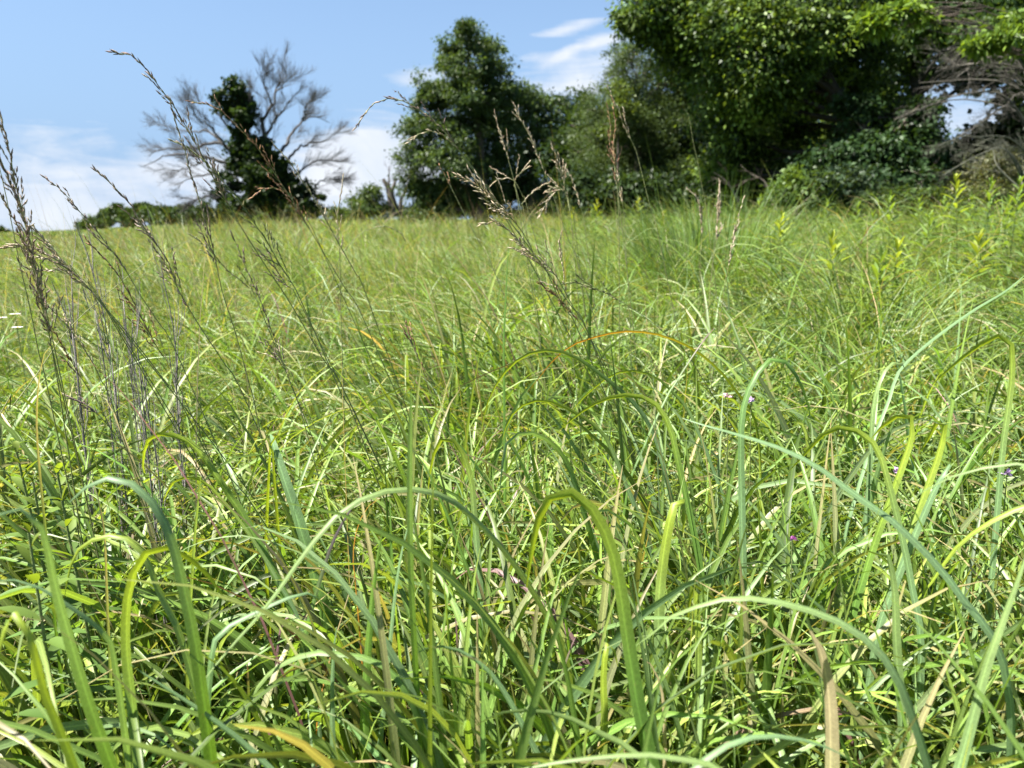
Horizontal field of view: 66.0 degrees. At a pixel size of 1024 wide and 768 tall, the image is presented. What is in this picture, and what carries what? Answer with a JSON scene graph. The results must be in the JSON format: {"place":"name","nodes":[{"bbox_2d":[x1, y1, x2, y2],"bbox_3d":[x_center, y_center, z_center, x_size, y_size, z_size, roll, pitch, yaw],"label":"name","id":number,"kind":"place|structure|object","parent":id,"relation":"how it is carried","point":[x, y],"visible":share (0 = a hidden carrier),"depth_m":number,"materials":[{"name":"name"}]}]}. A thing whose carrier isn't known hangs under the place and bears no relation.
{"place":"outdoors","nodes":[
{"label":"outdoors","id":0,"kind":"place"},
{"bbox_2d":[0,135,1023,767],"bbox_3d":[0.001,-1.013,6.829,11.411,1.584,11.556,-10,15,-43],"label":"grass","id":1,"kind":"structure","parent":0,"point":[810,510],"depth_m":1.24,"materials":[{"name":"green plant"}]},
{"bbox_2d":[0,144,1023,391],"bbox_3d":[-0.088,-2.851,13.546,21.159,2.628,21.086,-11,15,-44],"label":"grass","id":2,"kind":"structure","parent":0,"point":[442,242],"depth_m":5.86,"materials":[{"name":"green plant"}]},
{"bbox_2d":[0,0,1023,230],"label":"sky","id":3,"kind":"structure","parent":0,"point":[69,105],"materials":[{"name":"blue"}]},
{"bbox_3d":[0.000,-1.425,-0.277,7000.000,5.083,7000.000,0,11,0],"label":"ground","id":4,"kind":"structure","parent":0,"visible":0},
{"bbox_2d":[0,611,78,767],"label":"blade of grass","id":5,"kind":"object","parent":4,"relation":"on","point":[65,746],"visible":1,"depth_m":0.54,"materials":[{"name":"green plant"}]},
{"bbox_2d":[0,111,103,684],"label":"grass stalk","id":6,"kind":"object","parent":4,"relation":"on","point":[40,290],"depth_m":0.90,"materials":[{"name":"brown plant"}]},
{"bbox_2d":[0,474,103,763],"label":"broad leaved plant","id":7,"kind":"object","parent":4,"relation":"on","point":[50,526],"visible":0.48,"depth_m":1.01,"materials":[{"name":"green plant"}]},
{"bbox_2d":[36,340,69,738],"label":"blade of grass","id":8,"kind":"object","parent":4,"relation":"on","point":[54,617],"visible":0.7,"depth_m":0.95,"materials":[{"name":"green plant"}]},
{"bbox_2d":[0,157,113,639],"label":"grass stalk","id":9,"kind":"object","parent":4,"relation":"on","point":[19,211],"depth_m":0.91,"materials":[{"name":"brown plant"}]},
{"bbox_2d":[0,522,114,767],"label":"broad leaved plant","id":10,"kind":"object","parent":4,"relation":"on","point":[56,643],"visible":0.66,"depth_m":0.81,"materials":[{"name":"green plant"}]},
{"bbox_2d":[0,441,115,767],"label":"broad leaved plant","id":11,"kind":"object","parent":4,"relation":"on","point":[19,482],"visible":0.49,"depth_m":1.02,"materials":[{"name":"green plant"}]},
{"bbox_2d":[0,507,118,767],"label":"blade of grass","id":12,"kind":"object","parent":4,"relation":"on","point":[97,730],"visible":0.99,"depth_m":0.59,"materials":[{"name":"green plant"}]},
{"bbox_2d":[0,579,132,767],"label":"blade of grass","id":13,"kind":"object","parent":4,"relation":"on","point":[119,698],"visible":0.92,"depth_m":0.67,"materials":[{"name":"green plant"}]},
{"bbox_2d":[38,439,107,662],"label":"broad leaved plant","id":14,"kind":"object","parent":4,"relation":"on","point":[60,482],"visible":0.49,"depth_m":1.10,"materials":[{"name":"green plant"}]},
{"bbox_2d":[51,229,98,568],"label":"dead plant","id":15,"kind":"object","parent":4,"relation":"on","point":[72,336],"visible":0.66,"depth_m":1.38,"materials":[{"name":"plant"}]},
{"bbox_2d":[34,483,150,751],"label":"broad leaved plant","id":16,"kind":"object","parent":4,"relation":"on","point":[70,528],"visible":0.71,"depth_m":0.97,"materials":[{"name":"green plant"}]},
{"bbox_2d":[82,475,118,763],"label":"blade of grass","id":17,"kind":"object","parent":4,"relation":"on","point":[110,668],"visible":0.78,"depth_m":0.85,"materials":[{"name":"green plant"}]},
{"bbox_2d":[73,217,146,698],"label":"dead plant","id":18,"kind":"object","parent":4,"relation":"on","point":[110,358],"visible":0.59,"depth_m":1.37,"materials":[{"name":"plant"}]},
{"bbox_2d":[114,255,155,619],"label":"dead plant","id":19,"kind":"object","parent":4,"relation":"on","point":[131,365],"visible":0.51,"depth_m":1.52,"materials":[{"name":"plant"}]},
{"bbox_2d":[73,201,198,229],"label":"treeline","id":20,"kind":"object","parent":4,"relation":"on","point":[113,209],"visible":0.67,"depth_m":172.36,"materials":[{"name":"green plant"}]},
{"bbox_2d":[64,534,217,758],"bbox_3d":[-0.386,0.526,0.877,0.185,0.754,0.008,2,11,11],"label":"blade of grass","id":21,"kind":"object","parent":4,"relation":"on","point":[165,605],"visible":0.71,"depth_m":0.81,"materials":[{"name":"green plant"}]},
{"bbox_2d":[69,476,218,767],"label":"blade of grass","id":22,"kind":"object","parent":4,"relation":"on","point":[201,687],"visible":0.98,"depth_m":0.65,"materials":[{"name":"green plant"}]},
{"bbox_2d":[0,239,293,643],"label":"grass stalk","id":23,"kind":"object","parent":4,"relation":"on","point":[58,262],"depth_m":0.98,"materials":[{"name":"brown plant"}]},
{"bbox_2d":[128,277,172,688],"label":"dead plant","id":24,"kind":"object","parent":4,"relation":"on","point":[149,424],"visible":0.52,"depth_m":1.18,"materials":[{"name":"plant"}]},
{"bbox_2d":[40,174,270,581],"bbox_3d":[-0.494,0.252,1.275,0.362,1.139,0.020,-4,12,-19],"label":"grass stalk","id":25,"kind":"object","parent":4,"relation":"on","point":[84,215],"depth_m":1.16,"materials":[{"name":"brown plant"}]},
{"bbox_2d":[83,234,249,553],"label":"grass stalk","id":26,"kind":"object","parent":4,"relation":"on","point":[129,302],"depth_m":1.18,"materials":[{"name":"brown plant"}]},
{"bbox_2d":[147,208,189,544],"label":"dead plant","id":27,"kind":"object","parent":4,"relation":"on","point":[178,413],"visible":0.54,"depth_m":1.43,"materials":[{"name":"brown plant"}]},
{"bbox_2d":[120,545,231,767],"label":"blade of grass","id":28,"kind":"object","parent":4,"relation":"on","point":[128,682],"visible":0.89,"depth_m":0.68,"materials":[{"name":"green plant"}]},
{"bbox_2d":[91,165,284,492],"bbox_3d":[-0.390,0.258,1.228,0.375,1.144,0.026,-8,14,-37],"label":"grass stalk","id":29,"kind":"object","parent":4,"relation":"on","point":[148,234],"depth_m":1.08,"materials":[{"name":"brown plant"}]},
{"bbox_2d":[130,664,273,767],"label":"blade of grass","id":30,"kind":"object","parent":4,"relation":"on","point":[249,748],"visible":0.95,"depth_m":0.66,"materials":[{"name":"green plant"}]},
{"bbox_2d":[175,196,244,228],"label":"shrub","id":31,"kind":"object","parent":4,"relation":"on","point":[193,215],"visible":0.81,"depth_m":30.18,"materials":[{"name":"green plant"}]},
{"bbox_2d":[167,95,281,541],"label":"grass stalk","id":32,"kind":"object","parent":4,"relation":"on","point":[193,182],"depth_m":1.07,"materials":[{"name":"brown plant"}]},
{"bbox_2d":[142,432,320,767],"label":"blade of grass","id":33,"kind":"object","parent":4,"relation":"on","point":[233,500],"visible":0.62,"depth_m":0.97,"materials":[{"name":"green plant"}]},
{"bbox_2d":[163,477,323,766],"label":"blade of grass","id":34,"kind":"object","parent":4,"relation":"on","point":[269,566],"visible":0.66,"depth_m":0.94,"materials":[{"name":"green plant"}]},
{"bbox_2d":[135,37,358,223],"bbox_3d":[-10.724,-9.590,30.638,9.275,6.874,4.930,0,11,0],"label":"dead tree","id":35,"kind":"object","parent":4,"relation":"on","point":[239,106],"visible":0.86,"depth_m":30.49,"materials":[{"name":"green plant"}]},
{"bbox_2d":[106,49,399,511],"bbox_3d":[-0.294,0.177,1.282,0.560,1.284,0.041,-9,14,-39],"label":"grass stalk","id":36,"kind":"object","parent":4,"relation":"on","point":[213,164],"depth_m":1.08,"materials":[{"name":"brown plant"}]},
{"bbox_2d":[201,592,324,759],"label":"blade of grass","id":37,"kind":"object","parent":4,"relation":"on","point":[219,635],"visible":0.68,"depth_m":0.74,"materials":[{"name":"green plant"}]},
{"bbox_2d":[167,138,403,554],"bbox_3d":[-0.270,0.236,1.246,0.415,1.181,0.023,-5,12,-25],"label":"grass stalk","id":38,"kind":"object","parent":4,"relation":"on","point":[243,209],"depth_m":1.12,"materials":[{"name":"brown plant"}]},
{"bbox_2d":[0,214,572,250],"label":"grass","id":39,"kind":"structure","parent":4,"relation":"on","point":[52,234],"depth_m":46.71,"materials":[{"name":"green plant"}]},
{"bbox_2d":[270,434,341,723],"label":"blade of grass","id":40,"kind":"object","parent":4,"relation":"on","point":[297,516],"visible":0.52,"depth_m":1.05,"materials":[{"name":"green plant"}]},
{"bbox_2d":[185,94,439,507],"bbox_3d":[-0.288,0.128,1.537,0.563,1.280,0.029,-7,13,-31],"label":"grass stalk","id":41,"kind":"object","parent":4,"relation":"on","point":[279,186],"depth_m":1.38,"materials":[{"name":"brown plant"}]},
{"bbox_2d":[279,485,367,767],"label":"blade of grass","id":42,"kind":"object","parent":4,"relation":"on","point":[294,687],"visible":0.61,"depth_m":0.93,"materials":[{"name":"green plant"}]},
{"bbox_2d":[239,650,435,767],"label":"blade of grass","id":43,"kind":"object","parent":4,"relation":"on","point":[397,679],"visible":0.8,"depth_m":0.75,"materials":[{"name":"green plant"}]},
{"bbox_2d":[339,180,395,224],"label":"shrub","id":44,"kind":"object","parent":4,"relation":"on","point":[365,197],"visible":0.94,"depth_m":26.05,"materials":[{"name":"green plant"}]},
{"bbox_2d":[206,486,572,683],"bbox_3d":[-0.093,0.499,0.838,0.422,0.821,0.010,-6,13,-30],"label":"blade of grass","id":45,"kind":"object","parent":4,"relation":"on","point":[490,535],"visible":0.74,"depth_m":0.77,"materials":[{"name":"green plant"}]},
{"bbox_2d":[407,393,423,767],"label":"blade of grass","id":46,"kind":"object","parent":4,"relation":"on","point":[413,630],"visible":0.86,"depth_m":0.73,"materials":[{"name":"green plant"}]},
{"bbox_2d":[427,439,486,674],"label":"blade of grass","id":47,"kind":"object","parent":4,"relation":"on","point":[476,538],"visible":0.52,"depth_m":1.00,"materials":[{"name":"green plant"}]},
{"bbox_2d":[384,15,540,225],"bbox_3d":[-1.508,-7.894,24.866,5.119,6.636,3.942,0,11,0],"label":"leafy tree","id":48,"kind":"object","parent":4,"relation":"on","point":[474,108],"visible":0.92,"depth_m":24.39,"materials":[{"name":"green plant"}]},
{"bbox_2d":[418,645,546,767],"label":"blade of grass","id":49,"kind":"object","parent":4,"relation":"on","point":[520,721],"visible":0.79,"depth_m":0.73,"materials":[{"name":"green plant"}]},
{"bbox_2d":[352,91,656,499],"bbox_3d":[0.093,0.105,1.609,0.800,1.295,0.026,-5,12,-24],"label":"grass stalk","id":50,"kind":"object","parent":4,"relation":"on","point":[418,108],"depth_m":1.40,"materials":[{"name":"plant"}]},
{"bbox_2d":[493,77,574,221],"bbox_3d":[0.674,-7.510,26.320,3.443,5.075,2.834,0,11,0],"label":"leafy tree","id":51,"kind":"object","parent":4,"relation":"on","point":[537,103],"visible":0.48,"depth_m":25.73,"materials":[{"name":"green plant"}]},
{"bbox_2d":[452,165,646,496],"bbox_3d":[0.159,0.228,1.363,0.624,1.150,0.045,-10,15,-41],"label":"grass stalk","id":52,"kind":"object","parent":4,"relation":"on","point":[487,193],"depth_m":1.11,"materials":[{"name":"brown plant"}]},
{"bbox_2d":[499,431,603,577],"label":"blade of grass","id":53,"kind":"object","parent":4,"relation":"on","point":[573,480],"visible":0.51,"depth_m":1.03,"materials":[{"name":"green plant"}]},
{"bbox_2d":[474,709,654,767],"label":"blade of grass","id":54,"kind":"object","parent":4,"relation":"on","point":[624,745],"visible":0.91,"depth_m":0.61,"materials":[{"name":"green plant"}]},
{"bbox_2d":[477,217,651,508],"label":"grass stalk","id":55,"kind":"object","parent":4,"relation":"on","point":[525,253],"depth_m":1.16,"materials":[{"name":"brown plant"}]},
{"bbox_2d":[539,84,599,179],"bbox_3d":[2.361,-8.528,29.914,3.031,5.449,3.253,4,12,20],"label":"leafy tree","id":56,"kind":"object","parent":4,"relation":"on","point":[567,100],"visible":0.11,"depth_m":28.86,"materials":[{"name":"green plant"}]},
{"bbox_2d":[502,399,655,577],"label":"blade of grass","id":57,"kind":"object","parent":4,"relation":"on","point":[619,467],"visible":0.52,"depth_m":1.15,"materials":[{"name":"green plant"}]},
{"bbox_2d":[481,348,678,545],"bbox_3d":[0.119,0.377,1.316,0.345,0.878,0.013,2,11,11],"label":"blade of grass","id":58,"kind":"object","parent":4,"relation":"on","point":[621,391],"visible":0.54,"depth_m":1.24,"materials":[{"name":"green plant"}]},
{"bbox_2d":[524,104,660,218],"bbox_3d":[2.059,-5.101,18.960,3.319,3.294,3.324,3,11,14],"label":"woodland tree","id":59,"kind":"object","parent":4,"relation":"on","point":[548,163],"visible":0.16,"depth_m":18.21,"materials":[{"name":"green plant"}]},
{"bbox_2d":[526,487,659,767],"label":"blade of grass","id":60,"kind":"object","parent":4,"relation":"on","point":[629,650],"visible":0.96,"depth_m":0.68,"materials":[{"name":"green plant"}]},
{"bbox_2d":[599,642,617,767],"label":"blade of grass","id":61,"kind":"object","parent":4,"relation":"on","point":[604,699],"visible":0.86,"depth_m":0.78,"materials":[{"name":"green plant"}]},
{"bbox_2d":[593,73,641,171],"bbox_3d":[2.251,-4.630,16.380,1.000,3.505,1.054,-7,13,-33],"label":"leafy tree","id":62,"kind":"object","parent":4,"relation":"on","point":[620,101],"visible":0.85,"depth_m":16.15,"materials":[{"name":"green plant"}]},
{"bbox_2d":[527,752,719,767],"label":"blade of grass","id":63,"kind":"object","parent":4,"relation":"on","point":[708,764],"visible":1,"depth_m":0.53,"materials":[{"name":"green plant"}]},
{"bbox_2d":[555,38,715,202],"bbox_3d":[3.048,-5.475,17.225,4.160,4.638,3.451,0,11,0],"label":"soft tree","id":64,"kind":"object","parent":4,"relation":"on","point":[656,115],"visible":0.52,"depth_m":16.89,"materials":[{"name":"green plant"}]},
{"bbox_2d":[559,393,711,654],"bbox_3d":[0.176,0.429,1.143,0.252,0.841,0.027,7,13,33],"label":"blade of grass","id":65,"kind":"object","parent":4,"relation":"on","point":[692,526],"visible":0.62,"depth_m":1.05,"materials":[{"name":"green plant"}]},
{"bbox_2d":[529,330,761,524],"bbox_3d":[0.242,0.354,1.367,0.462,0.902,0.016,-3,11,-16],"label":"blade of grass","id":66,"kind":"object","parent":4,"relation":"on","point":[730,384],"visible":0.48,"depth_m":1.32,"materials":[{"name":"green plant"}]},
{"bbox_2d":[566,370,730,567],"bbox_3d":[0.235,0.389,1.364,0.297,0.836,0.016,3,11,17],"label":"blade of grass","id":67,"kind":"object","parent":4,"relation":"on","point":[695,426],"visible":0.43,"depth_m":1.29,"materials":[{"name":"green plant"}]},
{"bbox_2d":[654,499,685,746],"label":"blade of grass","id":68,"kind":"object","parent":4,"relation":"on","point":[660,588],"visible":0.62,"depth_m":0.86,"materials":[{"name":"green plant"}]},
{"bbox_2d":[647,56,725,171],"bbox_3d":[4.500,-5.542,17.564,3.154,4.205,3.090,0,11,0],"label":"woodland tree","id":69,"kind":"object","parent":4,"relation":"on","point":[674,142],"visible":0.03,"depth_m":16.89,"materials":[{"name":"green plant"}]},
{"bbox_2d":[687,586,701,743],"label":"blade of grass","id":70,"kind":"object","parent":4,"relation":"on","point":[698,663],"visible":0.63,"depth_m":0.83,"materials":[{"name":"green plant"}]},
{"bbox_2d":[544,167,887,338],"bbox_3d":[1.199,-0.592,4.533,2.046,1.321,1.656,11,15,44],"label":"grass clump","id":71,"kind":"object","parent":4,"relation":"on","point":[694,237],"visible":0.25,"depth_m":4.36,"materials":[{"name":"green plant"}]},
{"bbox_2d":[603,0,926,222],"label":"shady tree","id":72,"kind":"object","parent":4,"relation":"on","point":[765,74],"visible":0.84,"depth_m":11.48,"materials":[{"name":"green plant"}]},
{"bbox_2d":[691,734,846,767],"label":"blade of grass","id":73,"kind":"object","parent":4,"relation":"on","point":[717,751],"visible":0.98,"depth_m":0.57,"materials":[{"name":"green plant"}]},
{"bbox_2d":[738,358,811,656],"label":"blade of grass","id":74,"kind":"object","parent":4,"relation":"on","point":[741,473],"visible":0.62,"depth_m":0.99,"materials":[{"name":"green plant"}]},
{"bbox_2d":[636,596,932,767],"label":"blade of grass","id":75,"kind":"object","parent":4,"relation":"on","point":[879,653],"visible":0.99,"depth_m":0.62,"materials":[{"name":"green plant"}]},
{"bbox_2d":[549,162,1023,220],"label":"undergrowth","id":76,"kind":"object","parent":4,"relation":"on","point":[588,184],"visible":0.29,"depth_m":13.92,"materials":[{"name":"green plant"}]},
{"bbox_2d":[757,164,838,235],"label":"shrub","id":77,"kind":"object","parent":4,"relation":"on","point":[790,172],"visible":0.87,"depth_m":9.41,"materials":[{"name":"green plant"}]},
{"bbox_2d":[809,631,838,767],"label":"blade of grass","id":78,"kind":"object","parent":4,"relation":"on","point":[831,733],"visible":0.97,"depth_m":0.65,"materials":[{"name":"beige plant"}]},
{"bbox_2d":[800,158,887,226],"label":"shrub","id":79,"kind":"object","parent":4,"relation":"on","point":[851,188],"visible":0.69,"depth_m":9.46,"materials":[{"name":"green plant"}]},
{"bbox_2d":[683,418,1015,767],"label":"blade of grass","id":80,"kind":"object","parent":4,"relation":"on","point":[963,600],"visible":0.95,"depth_m":0.73,"materials":[{"name":"green plant"}]},
{"bbox_2d":[788,425,924,698],"bbox_3d":[0.413,0.464,0.984,0.009,0.834,0.196,-9,14,-39],"label":"blade of grass","id":81,"kind":"object","parent":4,"relation":"on","point":[904,548],"visible":0.74,"depth_m":0.89,"materials":[{"name":"green plant"}]},
{"bbox_2d":[781,87,966,221],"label":"shrub","id":82,"kind":"object","parent":4,"relation":"on","point":[895,155],"visible":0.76,"depth_m":10.84,"materials":[{"name":"green plant"}]},
{"bbox_2d":[843,245,905,350],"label":"leafy plant","id":83,"kind":"object","parent":4,"relation":"on","point":[877,271],"visible":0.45,"depth_m":3.08,"materials":[{"name":"green plant"}]},
{"bbox_2d":[839,415,914,708],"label":"blade of grass","id":84,"kind":"object","parent":4,"relation":"on","point":[860,589],"visible":0.62,"depth_m":0.95,"materials":[{"name":"green plant"}]},
{"bbox_2d":[858,362,905,619],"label":"blade of grass","id":85,"kind":"object","parent":4,"relation":"on","point":[870,456],"visible":0.42,"depth_m":1.19,"materials":[{"name":"green plant"}]},
{"bbox_2d":[876,553,909,767],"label":"blade of grass","id":86,"kind":"object","parent":4,"relation":"on","point":[896,637],"visible":0.69,"depth_m":0.74,"materials":[{"name":"green plant"}]},
{"bbox_2d":[846,181,954,223],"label":"shrub","id":87,"kind":"object","parent":4,"relation":"on","point":[932,191],"visible":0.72,"depth_m":9.38,"materials":[{"name":"green plant"}]},
{"bbox_2d":[857,464,950,762],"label":"blade of grass","id":88,"kind":"object","parent":4,"relation":"on","point":[882,618],"visible":0.68,"depth_m":0.91,"materials":[{"name":"green plant"}]},
{"bbox_2d":[868,423,947,722],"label":"blade of grass","id":89,"kind":"object","parent":4,"relation":"on","point":[929,482],"visible":0.4,"depth_m":0.94,"materials":[{"name":"green plant"}]},
{"bbox_2d":[833,276,1023,615],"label":"blade of grass","id":90,"kind":"object","parent":4,"relation":"on","point":[906,362],"visible":0.58,"depth_m":1.27,"materials":[{"name":"green plant"}]},
{"bbox_2d":[844,0,1013,45],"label":"overhanging bough","id":91,"kind":"object","parent":4,"relation":"on","point":[878,21],"visible":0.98,"depth_m":7.99,"materials":[{"name":"green plant"}]},
{"bbox_2d":[881,0,1023,217],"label":"shady tree","id":92,"kind":"object","parent":4,"relation":"on","point":[910,54],"visible":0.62,"depth_m":9.86,"materials":[{"name":"green plant"}]},
{"bbox_2d":[929,173,984,296],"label":"leafy plant","id":93,"kind":"object","parent":4,"relation":"on","point":[956,185],"visible":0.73,"depth_m":4.48,"materials":[{"name":"green plant"}]},
{"bbox_2d":[893,84,1023,143],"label":"bare shrub","id":94,"kind":"object","parent":4,"relation":"on","point":[1014,110],"visible":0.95,"depth_m":8.47,"materials":[{"name":"brown plant"}]},
{"bbox_2d":[900,51,1023,172],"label":"woodland tree","id":95,"kind":"object","parent":4,"relation":"on","point":[1013,125],"visible":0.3,"depth_m":13.01,"materials":[{"name":"brown plant"}]},
{"bbox_2d":[912,13,1023,101],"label":"bare shrub","id":96,"kind":"object","parent":4,"relation":"on","point":[1021,68],"visible":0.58,"depth_m":8.31,"materials":[{"name":"brown plant"}]},
{"bbox_2d":[918,112,1023,188],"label":"bare shrub","id":97,"kind":"object","parent":4,"relation":"on","point":[1012,158],"visible":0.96,"depth_m":7.57,"materials":[{"name":"brown plant"}]},
{"bbox_2d":[918,505,1023,598],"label":"blade of grass","id":98,"kind":"object","parent":4,"relation":"on","point":[983,527],"visible":0.87,"depth_m":0.87,"materials":[{"name":"green plant"}]},
{"bbox_2d":[931,333,1015,670],"bbox_3d":[0.590,0.395,1.076,0.098,0.934,0.032,9,14,39],"label":"blade of grass","id":99,"kind":"object","parent":4,"relation":"on","point":[1000,476],"visible":0.72,"depth_m":0.99,"materials":[{"name":"green plant"}]},
{"bbox_2d":[924,143,1023,230],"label":"shrub","id":100,"kind":"object","parent":4,"relation":"on","point":[983,175],"visible":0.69,"depth_m":8.18,"materials":[{"name":"green plant"}]},
{"bbox_2d":[941,228,1011,346],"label":"leafy plant","id":101,"kind":"object","parent":4,"relation":"on","point":[976,247],"visible":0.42,"depth_m":3.35,"materials":[{"name":"green plant"}]},
{"bbox_2d":[953,560,1023,767],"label":"blade of grass","id":102,"kind":"object","parent":4,"relation":"on","point":[977,703],"visible":1,"depth_m":0.62,"materials":[{"name":"green plant"}]},
{"bbox_2d":[954,8,1023,64],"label":"overhanging bough","id":103,"kind":"object","parent":4,"relation":"on","point":[1008,34],"visible":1,"depth_m":7.66,"materials":[{"name":"green plant"}]},
{"bbox_2d":[981,174,1023,307],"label":"leafy plant","id":104,"kind":"object","parent":4,"relation":"on","point":[1018,195],"visible":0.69,"depth_m":4.10,"materials":[{"name":"green plant"}]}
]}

